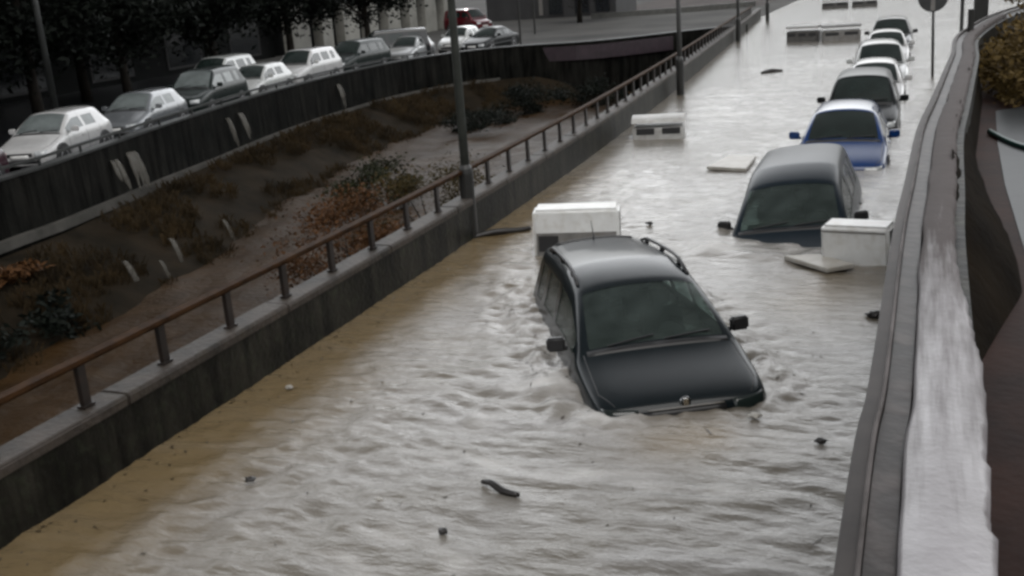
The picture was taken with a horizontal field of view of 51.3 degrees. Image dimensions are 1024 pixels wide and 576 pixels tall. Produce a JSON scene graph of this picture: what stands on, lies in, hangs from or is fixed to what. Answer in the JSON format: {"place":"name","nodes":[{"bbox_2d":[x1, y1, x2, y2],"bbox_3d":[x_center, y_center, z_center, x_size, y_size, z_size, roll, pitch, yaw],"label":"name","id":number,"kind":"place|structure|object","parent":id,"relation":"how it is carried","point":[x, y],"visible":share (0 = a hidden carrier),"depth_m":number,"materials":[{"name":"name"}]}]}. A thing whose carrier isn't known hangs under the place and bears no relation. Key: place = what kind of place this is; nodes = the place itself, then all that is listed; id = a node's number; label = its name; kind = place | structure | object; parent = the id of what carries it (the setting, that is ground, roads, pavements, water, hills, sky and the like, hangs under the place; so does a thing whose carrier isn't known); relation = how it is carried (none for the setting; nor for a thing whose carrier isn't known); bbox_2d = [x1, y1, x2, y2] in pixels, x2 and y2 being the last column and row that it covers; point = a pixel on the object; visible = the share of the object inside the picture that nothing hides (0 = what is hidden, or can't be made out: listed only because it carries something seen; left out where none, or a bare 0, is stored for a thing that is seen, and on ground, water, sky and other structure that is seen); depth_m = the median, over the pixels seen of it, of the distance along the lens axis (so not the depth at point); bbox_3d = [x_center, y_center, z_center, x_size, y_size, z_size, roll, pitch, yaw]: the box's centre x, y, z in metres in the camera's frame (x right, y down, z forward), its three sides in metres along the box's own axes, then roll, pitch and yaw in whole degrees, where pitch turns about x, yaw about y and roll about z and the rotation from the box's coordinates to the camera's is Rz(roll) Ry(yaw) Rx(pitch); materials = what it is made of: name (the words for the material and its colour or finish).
{"place":"outdoors","nodes":[
{"label":"outdoors","id":0,"kind":"place"},
{"bbox_2d":[0,74,179,168],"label":"road","id":1,"kind":"structure","parent":0,"point":[16,115],"depth_m":49.86,"materials":[{"name":"grey asphalt"}]},
{"bbox_2d":[0,148,9,174],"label":"queueing car","id":2,"kind":"object","parent":1,"relation":"on","point":[3,160],"visible":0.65,"depth_m":26.64,"materials":[{"name":"paint"}]},
{"bbox_2d":[0,0,51,69],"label":"tree","id":3,"kind":"object","parent":1,"relation":"on","point":[24,16],"visible":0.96,"depth_m":34.14,"materials":[{"name":"green plant"}]},
{"bbox_2d":[31,0,58,108],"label":"street lamp","id":4,"kind":"object","parent":1,"relation":"on","point":[46,63],"visible":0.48,"depth_m":34.64,"materials":[{"name":"grey metal"}]},
{"bbox_2d":[0,105,113,172],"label":"queueing car","id":5,"kind":"object","parent":1,"relation":"on","point":[42,133],"visible":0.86,"depth_m":29.49,"materials":[{"name":"white paint"}]},
{"bbox_2d":[0,0,163,113],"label":"tree","id":6,"kind":"object","parent":1,"relation":"on","point":[78,14],"visible":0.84,"depth_m":37.75,"materials":[{"name":"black plant"}]},
{"bbox_2d":[12,0,188,101],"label":"tree","id":7,"kind":"object","parent":1,"relation":"on","point":[85,89],"visible":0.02,"depth_m":48.98,"materials":[{"name":"green plant"}]},
{"bbox_2d":[28,0,216,93],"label":"tree","id":8,"kind":"object","parent":1,"relation":"on","point":[146,22],"visible":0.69,"depth_m":44.38,"materials":[{"name":"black plant"}]},
{"bbox_2d":[0,0,274,104],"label":"building","id":9,"kind":"structure","parent":1,"relation":"on","point":[66,82],"depth_m":60.50,"materials":[{"name":"grey concrete"}]},
{"bbox_2d":[0,45,47,98],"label":"shop window","id":10,"kind":"structure","parent":9,"relation":"in","point":[23,90],"depth_m":51.82,"materials":[{"name":"black glass"}]},
{"bbox_2d":[87,33,134,82],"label":"shop window","id":11,"kind":"structure","parent":9,"relation":"in","point":[111,75],"depth_m":57.40,"materials":[{"name":"black glass"}]},
{"bbox_2d":[163,25,202,70],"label":"shop window","id":12,"kind":"structure","parent":9,"relation":"in","point":[173,62],"depth_m":63.22,"materials":[{"name":"black glass"}]},
{"bbox_2d":[226,19,261,56],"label":"shop window","id":13,"kind":"structure","parent":9,"relation":"in","point":[238,44],"depth_m":69.34,"materials":[{"name":"black glass"}]},
{"bbox_2d":[102,87,188,137],"bbox_3d":[-12.140,-5.663,34.843,2.050,1.533,3.970,-2,16,8],"label":"queueing car","id":14,"kind":"object","parent":1,"relation":"on","point":[128,109],"visible":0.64,"depth_m":34.14,"materials":[{"name":"grey paint"}]},
{"bbox_2d":[126,0,273,62],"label":"tree","id":15,"kind":"object","parent":1,"relation":"on","point":[222,14],"visible":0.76,"depth_m":50.53,"materials":[{"name":"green plant"}]},
{"bbox_2d":[167,65,248,113],"bbox_3d":[-11.443,-7.250,39.609,2.151,1.793,4.470,-1,17,10],"label":"queueing car","id":16,"kind":"object","parent":1,"relation":"on","point":[196,86],"visible":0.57,"depth_m":38.83,"materials":[{"name":"green paint"}]},
{"bbox_2d":[153,0,294,57],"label":"tree","id":17,"kind":"object","parent":1,"relation":"on","point":[262,4],"visible":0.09,"depth_m":57.08,"materials":[{"name":"green plant"}]},
{"bbox_2d":[194,53,255,68],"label":"queueing car","id":18,"kind":"object","parent":1,"relation":"on","point":[238,60],"visible":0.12,"depth_m":46.78,"materials":[{"name":"white paint"}]},
{"bbox_2d":[238,61,294,94],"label":"queueing car","id":19,"kind":"object","parent":1,"relation":"on","point":[259,74],"visible":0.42,"depth_m":43.48,"materials":[{"name":"white paint"}]},
{"bbox_2d":[243,0,354,51],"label":"tree","id":20,"kind":"object","parent":1,"relation":"on","point":[313,9],"visible":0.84,"depth_m":60.21,"materials":[{"name":"green plant"}]},
{"bbox_2d":[280,46,342,82],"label":"queueing car","id":21,"kind":"object","parent":1,"relation":"on","point":[305,61],"visible":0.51,"depth_m":47.38,"materials":[{"name":"white paint"}]},
{"bbox_2d":[334,37,391,70],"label":"queueing car","id":22,"kind":"object","parent":1,"relation":"on","point":[356,51],"visible":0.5,"depth_m":51.88,"materials":[{"name":"green paint"}]},
{"bbox_2d":[367,27,430,54],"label":"queueing car","id":23,"kind":"object","parent":1,"relation":"on","point":[389,36],"visible":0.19,"depth_m":57.71,"materials":[{"name":"black paint"}]},
{"bbox_2d":[388,35,435,60],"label":"queueing car","id":24,"kind":"object","parent":1,"relation":"on","point":[406,45],"visible":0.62,"depth_m":57.05,"materials":[{"name":"silver paint"}]},
{"bbox_2d":[0,77,593,379],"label":"canal bank","id":25,"kind":"structure","parent":0,"point":[164,261],"depth_m":30.12,"materials":[{"name":"brown plant"}]},
{"bbox_2d":[0,323,41,361],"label":"bush","id":26,"kind":"object","parent":25,"relation":"on","point":[10,343],"visible":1,"depth_m":20.55,"materials":[{"name":"green plant"}]},
{"bbox_2d":[0,258,53,294],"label":"bush","id":27,"kind":"object","parent":25,"relation":"on","point":[11,274],"visible":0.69,"depth_m":23.31,"materials":[{"name":"brown plant"}]},
{"bbox_2d":[4,287,101,344],"bbox_3d":[-9.825,0.777,22.035,1.941,1.292,2.757,2,17,20],"label":"bush","id":28,"kind":"object","parent":25,"relation":"on","point":[54,322],"visible":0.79,"depth_m":22.05,"materials":[{"name":"green plant"}]},
{"bbox_2d":[0,24,747,257],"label":"embankment wall","id":29,"kind":"structure","parent":25,"relation":"on","point":[47,200],"depth_m":40.08,"materials":[{"name":"concrete"}]},
{"bbox_2d":[0,50,433,170],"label":"guard rail","id":30,"kind":"object","parent":29,"relation":"on","point":[79,145],"visible":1,"depth_m":33.75,"materials":[{"name":"grey metal"}]},
{"bbox_2d":[0,91,631,445],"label":"dirt ground","id":31,"kind":"structure","parent":0,"point":[31,409],"depth_m":25.93,"materials":[{"name":"brown soil"}]},
{"bbox_2d":[240,166,417,292],"bbox_3d":[-3.600,-1.115,23.847,3.760,2.962,6.476,2,17,20],"label":"shrub","id":32,"kind":"object","parent":31,"relation":"in","point":[322,218],"visible":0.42,"depth_m":23.17,"materials":[{"name":"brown plant"}]},
{"bbox_2d":[266,204,425,295],"bbox_3d":[-2.906,-0.239,21.786,3.769,2.411,7.175,2,17,20],"label":"shrub","id":33,"kind":"object","parent":31,"relation":"in","point":[378,236],"visible":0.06,"depth_m":22.31,"materials":[{"name":"brown plant"}]},
{"bbox_2d":[315,152,422,213],"bbox_3d":[-4.182,-2.909,32.658,2.985,2.455,4.835,-3,16,5],"label":"shrub","id":34,"kind":"object","parent":31,"relation":"in","point":[374,167],"visible":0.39,"depth_m":32.34,"materials":[{"name":"brown plant"}]},
{"bbox_2d":[352,144,504,237],"bbox_3d":[-1.681,-2.416,27.895,4.722,2.723,5.331,2,17,20],"label":"shrub","id":35,"kind":"object","parent":31,"relation":"in","point":[409,187],"visible":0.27,"depth_m":27.13,"materials":[{"name":"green plant"}]},
{"bbox_2d":[433,102,527,133],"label":"bush","id":36,"kind":"object","parent":31,"relation":"in","point":[484,118],"visible":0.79,"depth_m":47.10,"materials":[{"name":"green plant"}]},
{"bbox_2d":[482,77,578,115],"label":"bush","id":37,"kind":"object","parent":31,"relation":"in","point":[523,101],"visible":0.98,"depth_m":52.18,"materials":[{"name":"green plant"}]},
{"bbox_2d":[560,73,631,108],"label":"bush","id":38,"kind":"object","parent":31,"relation":"in","point":[598,87],"visible":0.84,"depth_m":53.69,"materials":[{"name":"green plant"}]},
{"bbox_2d":[269,0,447,55],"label":"building","id":39,"kind":"structure","parent":0,"point":[431,15],"depth_m":81.12,"materials":[{"name":"grey concrete"}]},
{"bbox_2d":[0,169,850,575],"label":"litter","id":40,"kind":"object","parent":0,"point":[422,413],"visible":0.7,"depth_m":10.64,"materials":[{"name":"brown plant"}]},
{"bbox_2d":[0,0,1023,575],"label":"flood water","id":41,"kind":"structure","parent":0,"point":[736,492],"depth_m":10.04,"materials":[{"name":"liquid"}]},
{"bbox_2d":[244,476,255,481],"bbox_3d":[-2.299,1.677,9.339,0.106,0.050,0.091,2,17,20],"label":"debris","id":42,"kind":"object","parent":41,"relation":"on","point":[250,478],"visible":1,"depth_m":9.32,"materials":[{"name":"grey"}]},
{"bbox_2d":[0,8,760,548],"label":"street wall","id":43,"kind":"structure","parent":41,"relation":"in","point":[60,462],"depth_m":11.68,"materials":[{"name":"concrete"}]},
{"bbox_2d":[0,6,752,409],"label":"railing","id":44,"kind":"object","parent":43,"relation":"on","point":[76,364],"visible":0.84,"depth_m":12.46,"materials":[{"name":"metal"}]},
{"bbox_2d":[438,527,447,534],"bbox_3d":[-0.532,1.874,8.226,0.075,0.043,0.078,-3,16,4],"label":"debris","id":45,"kind":"object","parent":41,"relation":"on","point":[441,530],"visible":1,"depth_m":8.20,"materials":[{"name":"grey"}]},
{"bbox_2d":[447,0,477,238],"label":"street lamp","id":46,"kind":"object","parent":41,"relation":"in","point":[466,183],"visible":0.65,"depth_m":17.01,"materials":[{"name":"metal"}]},
{"bbox_2d":[481,479,519,496],"bbox_3d":[-0.107,1.651,8.810,0.398,0.092,0.076,9,21,38],"label":"driftwood","id":47,"kind":"object","parent":41,"relation":"on","point":[496,486],"visible":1,"depth_m":8.77,"materials":[{"name":"wood"}]},
{"bbox_2d":[476,226,530,237],"bbox_3d":[-0.174,-0.935,17.675,1.007,0.130,0.122,-8,17,-14],"label":"driftwood","id":48,"kind":"object","parent":41,"relation":"on","point":[497,231],"visible":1,"depth_m":17.63,"materials":[{"name":"wood"}]},
{"bbox_2d":[532,202,620,255],"bbox_3d":[1.000,-0.808,16.236,1.308,0.900,0.618,-1,15,7],"label":"floating chest","id":49,"kind":"object","parent":41,"relation":"on","point":[554,224],"visible":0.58,"depth_m":15.93,"materials":[{"name":"white plastic"}]},
{"bbox_2d":[533,223,765,416],"bbox_3d":[1.370,0.489,12.307,2.214,2.036,4.632,-6,12,-6],"label":"minivan","id":50,"kind":"object","parent":41,"relation":"in","point":[659,356],"visible":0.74,"depth_m":11.24,"materials":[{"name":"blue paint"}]},
{"bbox_2d":[631,113,685,139],"bbox_3d":[3.663,-3.924,26.523,1.290,0.785,1.040,-1,17,11],"label":"floating bin","id":51,"kind":"object","parent":41,"relation":"on","point":[659,126],"visible":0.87,"depth_m":26.09,"materials":[{"name":"white plastic"}]},
{"bbox_2d":[676,0,684,94],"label":"street lamp","id":52,"kind":"object","parent":41,"relation":"in","point":[680,74],"visible":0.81,"depth_m":34.07,"materials":[{"name":"metal"}]},
{"bbox_2d":[707,155,755,171],"bbox_3d":[4.544,-2.588,22.058,0.847,0.070,1.444,3,19,20],"label":"floating board","id":53,"kind":"object","parent":41,"relation":"on","point":[741,163],"visible":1,"depth_m":21.82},
{"bbox_2d":[736,0,740,41],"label":"street lamp","id":54,"kind":"object","parent":41,"relation":"in","point":[738,29],"visible":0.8,"depth_m":54.41,"materials":[{"name":"metal"}]},
{"bbox_2d":[747,412,761,418],"bbox_3d":[2.249,1.182,9.874,0.121,0.051,0.088,10,22,41],"label":"debris","id":55,"kind":"object","parent":41,"relation":"on","point":[754,415],"visible":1,"depth_m":9.86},
{"bbox_2d":[765,0,768,20],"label":"street lamp","id":56,"kind":"object","parent":41,"relation":"in","point":[767,11],"visible":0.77,"depth_m":70.32,"materials":[{"name":"metal"}]},
{"bbox_2d":[761,69,782,73],"bbox_3d":[9.505,-7.966,39.114,0.895,0.149,0.261,-8,17,-14],"label":"driftwood","id":57,"kind":"object","parent":41,"relation":"on","point":[771,70],"visible":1,"depth_m":39.11,"materials":[{"name":"wood"}]},
{"bbox_2d":[717,143,868,247],"bbox_3d":[4.627,-1.048,17.244,2.258,1.879,4.733,-3,17,21],"label":"minivan","id":58,"kind":"object","parent":41,"relation":"in","point":[827,171],"visible":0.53,"depth_m":16.59,"materials":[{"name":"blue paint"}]},
{"bbox_2d":[786,24,820,41],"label":"floating bin","id":59,"kind":"object","parent":41,"relation":"on","point":[803,35],"visible":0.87,"depth_m":51.60,"materials":[{"name":"grey plastic"}]},
{"bbox_2d":[784,254,854,272],"bbox_3d":[4.197,-0.359,14.572,0.449,0.082,0.966,-10,17,-20],"label":"floating board","id":60,"kind":"object","parent":41,"relation":"on","point":[819,262],"visible":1,"depth_m":14.43,"materials":[{"name":"beige wood"}]},
{"bbox_2d":[813,437,827,443],"bbox_3d":[2.683,1.328,9.262,0.121,0.052,0.081,2,17,20],"label":"debris","id":61,"kind":"object","parent":41,"relation":"on","point":[820,440],"visible":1,"depth_m":9.25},
{"bbox_2d":[822,0,848,8],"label":"floating bin","id":62,"kind":"object","parent":41,"relation":"on","point":[835,5],"visible":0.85,"depth_m":80.06,"materials":[{"name":"grey plastic"}]},
{"bbox_2d":[821,23,861,40],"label":"floating bin","id":63,"kind":"object","parent":41,"relation":"on","point":[841,34],"visible":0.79,"depth_m":50.70,"materials":[{"name":"grey plastic"}]},
{"bbox_2d":[789,99,899,170],"bbox_3d":[7.058,-3.018,22.612,2.193,1.640,4.248,2,17,19],"label":"parked car","id":64,"kind":"object","parent":41,"relation":"in","point":[859,132],"visible":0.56,"depth_m":21.83,"materials":[{"name":"blue paint"}]},
{"bbox_2d":[821,218,893,265],"bbox_3d":[4.751,-0.557,14.569,0.939,0.700,0.427,5,22,34],"label":"floating chest","id":65,"kind":"object","parent":41,"relation":"on","point":[862,242],"visible":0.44,"depth_m":14.38,"materials":[{"name":"white plastic"}]},
{"bbox_2d":[817,67,908,130],"bbox_3d":[8.864,-4.525,26.927,2.151,1.793,4.470,2,17,19],"label":"parked car","id":66,"kind":"object","parent":41,"relation":"in","point":[878,85],"visible":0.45,"depth_m":26.13,"materials":[{"name":"grey paint"}]},
{"bbox_2d":[852,0,877,6],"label":"floating bin","id":67,"kind":"object","parent":41,"relation":"on","point":[865,3],"visible":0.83,"depth_m":79.33,"materials":[{"name":"grey plastic"}]},
{"bbox_2d":[865,310,879,318],"bbox_3d":[4.213,0.310,12.352,0.218,0.100,0.175,-4,16,3],"label":"debris","id":68,"kind":"object","parent":41,"relation":"on","point":[873,314],"visible":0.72,"depth_m":12.32,"materials":[{"name":"black"}]},
{"bbox_2d":[846,38,914,78],"bbox_3d":[12.493,-7.461,36.218,2.151,1.793,4.470,1,17,18],"label":"parked car","id":69,"kind":"object","parent":41,"relation":"in","point":[884,47],"visible":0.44,"depth_m":35.48,"materials":[{"name":"white paint"}]},
{"bbox_2d":[853,57,912,101],"bbox_3d":[10.594,-5.861,31.146,2.050,1.533,3.970,2,17,19],"label":"parked car","id":70,"kind":"object","parent":41,"relation":"in","point":[892,65],"visible":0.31,"depth_m":30.67,"materials":[{"name":"white paint"}]},
{"bbox_2d":[858,28,914,59],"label":"parked car","id":71,"kind":"object","parent":41,"relation":"in","point":[896,34],"visible":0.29,"depth_m":40.73,"materials":[{"name":"white paint"}]},
{"bbox_2d":[864,16,917,48],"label":"parked car","id":72,"kind":"object","parent":41,"relation":"in","point":[902,24],"visible":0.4,"depth_m":45.50,"materials":[{"name":"black paint"}]},
{"bbox_2d":[918,0,947,76],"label":"road sign","id":73,"kind":"object","parent":41,"relation":"in","point":[932,6],"visible":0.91,"depth_m":33.83,"materials":[{"name":"metal"}]},
{"bbox_2d":[959,0,964,31],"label":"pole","id":74,"kind":"object","parent":41,"relation":"in","point":[961,15],"visible":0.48,"depth_m":40.40,"materials":[{"name":"grey metal"}]},
{"bbox_2d":[973,0,988,21],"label":"gate post","id":75,"kind":"object","parent":41,"relation":"in","point":[981,7],"depth_m":23.96,"materials":[{"name":"paint"}]},
{"bbox_2d":[255,0,797,62],"bbox_3d":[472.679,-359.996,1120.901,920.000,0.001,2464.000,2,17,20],"label":"ground","id":76,"kind":"structure","parent":0,"point":[561,29],"depth_m":81.91,"materials":[{"name":"grey concrete"}]},
{"bbox_2d":[316,0,428,37],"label":"tree","id":77,"kind":"object","parent":76,"relation":"on","point":[365,15],"visible":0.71,"depth_m":69.38,"materials":[{"name":"green plant"}]},
{"bbox_2d":[438,25,478,53],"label":"queueing car","id":78,"kind":"object","parent":76,"relation":"on","point":[444,43],"visible":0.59,"depth_m":63.57,"materials":[{"name":"white paint"}]},
{"bbox_2d":[444,8,491,30],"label":"parked van","id":79,"kind":"object","parent":76,"relation":"on","point":[477,18],"visible":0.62,"depth_m":86.16,"materials":[{"name":"red paint"}]},
{"bbox_2d":[461,26,519,50],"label":"queueing car","id":80,"kind":"object","parent":76,"relation":"on","point":[492,36],"visible":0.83,"depth_m":61.23,"materials":[{"name":"grey paint"}]},
{"bbox_2d":[517,0,521,44],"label":"bollard","id":81,"kind":"object","parent":76,"relation":"on","point":[519,22],"visible":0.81,"depth_m":65.03,"materials":[{"name":"metal"}]},
{"bbox_2d":[532,0,535,33],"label":"bollard","id":82,"kind":"object","parent":76,"relation":"on","point":[533,16],"visible":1,"depth_m":76.92,"materials":[{"name":"metal"}]},
{"bbox_2d":[486,0,636,21],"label":"building","id":83,"kind":"structure","parent":76,"relation":"on","point":[502,10],"depth_m":102.12,"materials":[{"name":"grey concrete"}]},
{"bbox_2d":[548,0,563,15],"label":"shop window","id":84,"kind":"structure","parent":83,"relation":"in","point":[555,7],"depth_m":101.58,"materials":[{"name":"black glass"}]},
{"bbox_2d":[574,0,589,13],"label":"shop window","id":85,"kind":"structure","parent":83,"relation":"in","point":[585,6],"depth_m":100.61,"materials":[{"name":"black glass"}]},
{"bbox_2d":[595,0,610,12],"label":"shop window","id":86,"kind":"structure","parent":83,"relation":"in","point":[603,6],"depth_m":100.00,"materials":[{"name":"black glass"}]},
{"bbox_2d":[568,0,600,22],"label":"tree","id":87,"kind":"object","parent":76,"relation":"on","point":[579,11],"visible":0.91,"depth_m":88.67,"materials":[{"name":"black plant"}]},
{"bbox_2d":[591,1,755,18],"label":"kerb wall","id":88,"kind":"structure","parent":76,"relation":"on","point":[667,10],"depth_m":93.78,"materials":[{"name":"grey concrete"}]},
{"bbox_2d":[632,0,775,10],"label":"pavement","id":89,"kind":"structure","parent":0,"point":[658,4],"depth_m":111.25,"materials":[{"name":"grey concrete"}]},
{"bbox_2d":[952,25,1021,360],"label":"soil bank","id":90,"kind":"structure","parent":0,"point":[995,287],"depth_m":5.37,"materials":[{"name":"brown soil"}]},
{"bbox_2d":[976,59,1023,575],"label":"terrace","id":91,"kind":"structure","parent":0,"point":[1003,370],"depth_m":4.27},
{"bbox_2d":[833,5,1023,575],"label":"parapet","id":92,"kind":"structure","parent":91,"relation":"on","point":[917,501],"depth_m":2.98,"materials":[{"name":"concrete"}]},
{"bbox_2d":[967,9,974,31],"bbox_3d":[6.515,-3.516,15.158,0.089,0.880,0.089,2,17,20],"label":"bollard","id":93,"kind":"object","parent":92,"relation":"on","point":[971,19],"visible":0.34,"depth_m":15.04,"materials":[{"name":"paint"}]},
{"bbox_2d":[977,14,1023,108],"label":"shrub","id":94,"kind":"object","parent":91,"relation":"on","point":[1006,79],"visible":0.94,"depth_m":11.96,"materials":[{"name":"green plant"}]},
{"bbox_2d":[990,0,1023,40],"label":"shrub","id":95,"kind":"object","parent":91,"relation":"on","point":[1021,6],"visible":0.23,"depth_m":16.33,"materials":[{"name":"green plant"}]},
{"bbox_2d":[996,106,1023,245],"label":"path","id":96,"kind":"structure","parent":0,"point":[1010,123],"depth_m":8.80,"materials":[{"name":"grey concrete"}]},
{"bbox_2d":[987,129,1023,149],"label":"hose","id":97,"kind":"object","parent":96,"relation":"on","point":[1002,138],"visible":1,"depth_m":9.47,"materials":[{"name":"black rubber"}]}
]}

